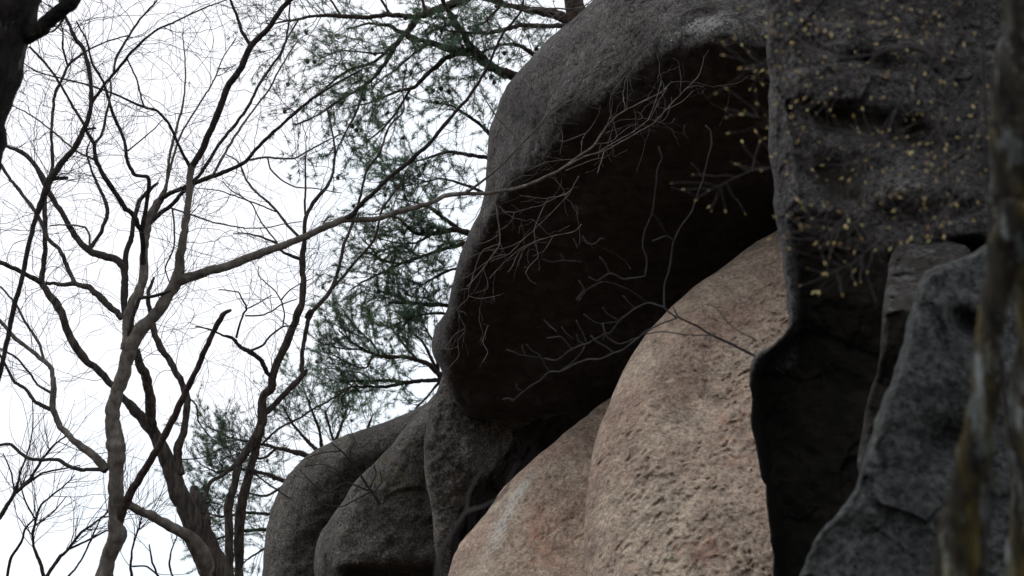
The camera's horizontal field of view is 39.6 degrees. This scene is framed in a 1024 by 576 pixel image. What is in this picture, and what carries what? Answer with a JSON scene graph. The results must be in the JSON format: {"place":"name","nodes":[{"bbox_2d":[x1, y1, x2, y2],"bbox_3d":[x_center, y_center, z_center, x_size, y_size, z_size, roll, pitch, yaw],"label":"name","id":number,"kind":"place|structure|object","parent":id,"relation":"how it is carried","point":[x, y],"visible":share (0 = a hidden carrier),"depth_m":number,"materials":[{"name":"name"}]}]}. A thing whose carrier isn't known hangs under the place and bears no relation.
{"place":"outdoors","nodes":[
{"label":"outdoors","id":0,"kind":"place"},
{"bbox_2d":[0,0,591,575],"label":"sky","id":1,"kind":"structure","parent":0,"point":[24,562],"materials":[{"name":"white"}]},
{"bbox_3d":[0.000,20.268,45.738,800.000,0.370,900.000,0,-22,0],"label":"ground","id":2,"kind":"structure","parent":0,"visible":0},
{"bbox_2d":[0,0,80,171],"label":"tree","id":3,"kind":"object","parent":2,"relation":"on","point":[22,26],"visible":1,"depth_m":8.07,"materials":[{"name":"brown plant"}]},
{"bbox_2d":[0,422,128,575],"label":"bare sapling","id":4,"kind":"object","parent":2,"relation":"on","point":[35,520],"visible":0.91,"depth_m":18.06,"materials":[{"name":"brown plant"}]},
{"bbox_2d":[0,370,146,519],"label":"bare sapling","id":5,"kind":"object","parent":2,"relation":"on","point":[17,488],"visible":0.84,"depth_m":16.96,"materials":[{"name":"brown plant"}]},
{"bbox_2d":[45,407,161,575],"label":"bare sapling","id":6,"kind":"object","parent":2,"relation":"on","point":[60,556],"visible":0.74,"depth_m":17.64,"materials":[{"name":"brown plant"}]},
{"bbox_2d":[0,0,296,380],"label":"bare tree","id":7,"kind":"object","parent":2,"relation":"on","point":[51,178],"visible":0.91,"depth_m":11.61,"materials":[{"name":"brown plant"}]},
{"bbox_2d":[0,0,313,575],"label":"bare tree","id":8,"kind":"object","parent":2,"relation":"on","point":[196,533],"visible":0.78,"depth_m":14.68,"materials":[{"name":"brown plant"}]},
{"bbox_2d":[107,437,219,575],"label":"bare sapling","id":9,"kind":"object","parent":2,"relation":"on","point":[149,549],"visible":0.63,"depth_m":18.91,"materials":[{"name":"brown plant"}]},
{"bbox_2d":[153,348,393,575],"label":"pine tree","id":10,"kind":"object","parent":2,"relation":"on","point":[210,502],"visible":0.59,"depth_m":31.10,"materials":[{"name":"green plant"}]},
{"bbox_2d":[139,32,480,575],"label":"bare tree","id":11,"kind":"object","parent":2,"relation":"on","point":[255,439],"visible":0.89,"depth_m":16.09,"materials":[{"name":"brown plant"}]},
{"bbox_2d":[262,404,424,575],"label":"boulder","id":12,"kind":"object","parent":2,"relation":"on","point":[289,531],"visible":0.29,"depth_m":27.00,"materials":[{"name":"stone"}]},
{"bbox_2d":[295,277,442,423],"bbox_3d":[-2.247,5.890,26.040,4.051,12.659,2.486,0,-22,0],"label":"pine tree","id":13,"kind":"object","parent":2,"relation":"on","point":[372,379],"visible":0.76,"depth_m":27.61,"materials":[{"name":"green plant"}]},
{"bbox_2d":[314,393,436,575],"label":"boulder","id":14,"kind":"object","parent":2,"relation":"on","point":[399,541],"visible":0.59,"depth_m":23.72,"materials":[{"name":"stone"}]},
{"bbox_2d":[277,410,391,526],"bbox_3d":[-2.821,2.931,23.194,1.856,1.839,1.224,10,-24,-23],"label":"bare shrub","id":15,"kind":"object","parent":14,"relation":"on","point":[369,489],"visible":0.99,"depth_m":23.22,"materials":[{"name":"brown plant"}]},
{"bbox_2d":[0,0,766,575],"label":"bare tree","id":16,"kind":"object","parent":2,"relation":"on","point":[118,500],"visible":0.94,"depth_m":13.25,"materials":[{"name":"brown plant"}]},
{"bbox_2d":[216,0,584,194],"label":"pine tree","id":17,"kind":"object","parent":2,"relation":"on","point":[460,33],"visible":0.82,"depth_m":22.41,"materials":[{"name":"green plant"}]},
{"bbox_2d":[313,59,502,359],"bbox_3d":[-0.555,3.231,22.554,5.319,15.100,3.377,10,-24,-22],"label":"pine tree","id":18,"kind":"object","parent":2,"relation":"on","point":[418,309],"visible":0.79,"depth_m":23.95,"materials":[{"name":"green plant"}]},
{"bbox_2d":[435,464,516,575],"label":"bare sapling","id":19,"kind":"object","parent":2,"relation":"on","point":[442,549],"visible":1,"depth_m":3.40,"materials":[{"name":"brown plant"}]},
{"bbox_2d":[424,376,588,575],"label":"boulder","id":20,"kind":"object","parent":2,"relation":"on","point":[462,450],"visible":0.31,"depth_m":22.14,"materials":[{"name":"stone"}]},
{"bbox_2d":[448,397,611,575],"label":"boulder","id":21,"kind":"object","parent":2,"relation":"on","point":[531,522],"visible":0.41,"depth_m":17.34,"materials":[{"name":"beige stone"}]},
{"bbox_2d":[431,0,777,419],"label":"boulder","id":22,"kind":"object","parent":21,"relation":"on","point":[613,197],"visible":0.59,"depth_m":16.98,"materials":[{"name":"stone"}]},
{"bbox_2d":[584,230,787,575],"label":"boulder","id":23,"kind":"object","parent":2,"relation":"on","point":[676,486],"visible":0.36,"depth_m":13.86,"materials":[{"name":"beige stone"}]},
{"bbox_2d":[670,0,1011,492],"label":"budding shrub","id":24,"kind":"object","parent":2,"relation":"on","point":[983,115],"visible":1,"depth_m":4.11,"materials":[{"name":"yellow plant"}]},
{"bbox_2d":[749,0,1002,575],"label":"rock pillar","id":25,"kind":"object","parent":2,"relation":"on","point":[808,408],"visible":0.5,"depth_m":6.72,"materials":[{"name":"stone"}]},
{"bbox_2d":[502,125,784,400],"bbox_3d":[0.605,-0.150,7.308,1.477,1.363,0.607,-5,-23,12],"label":"bare sapling","id":26,"kind":"object","parent":25,"relation":"on","point":[710,334],"visible":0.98,"depth_m":7.31,"materials":[{"name":"brown plant"}]},
{"bbox_2d":[857,241,969,474],"bbox_3d":[1.791,0.244,6.322,0.561,1.409,1.438,-7,-23,17],"label":"boulder","id":27,"kind":"object","parent":25,"relation":"on","point":[909,264],"visible":0.59,"depth_m":5.80,"materials":[{"name":"stone"}]},
{"bbox_2d":[799,244,1017,575],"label":"boulder","id":28,"kind":"object","parent":2,"relation":"on","point":[885,520],"visible":0.69,"depth_m":4.65,"materials":[{"name":"stone"}]},
{"bbox_2d":[931,0,1023,575],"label":"tree","id":29,"kind":"object","parent":2,"relation":"on","point":[960,548],"visible":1,"depth_m":2.69,"materials":[{"name":"brown plant"}]}
]}

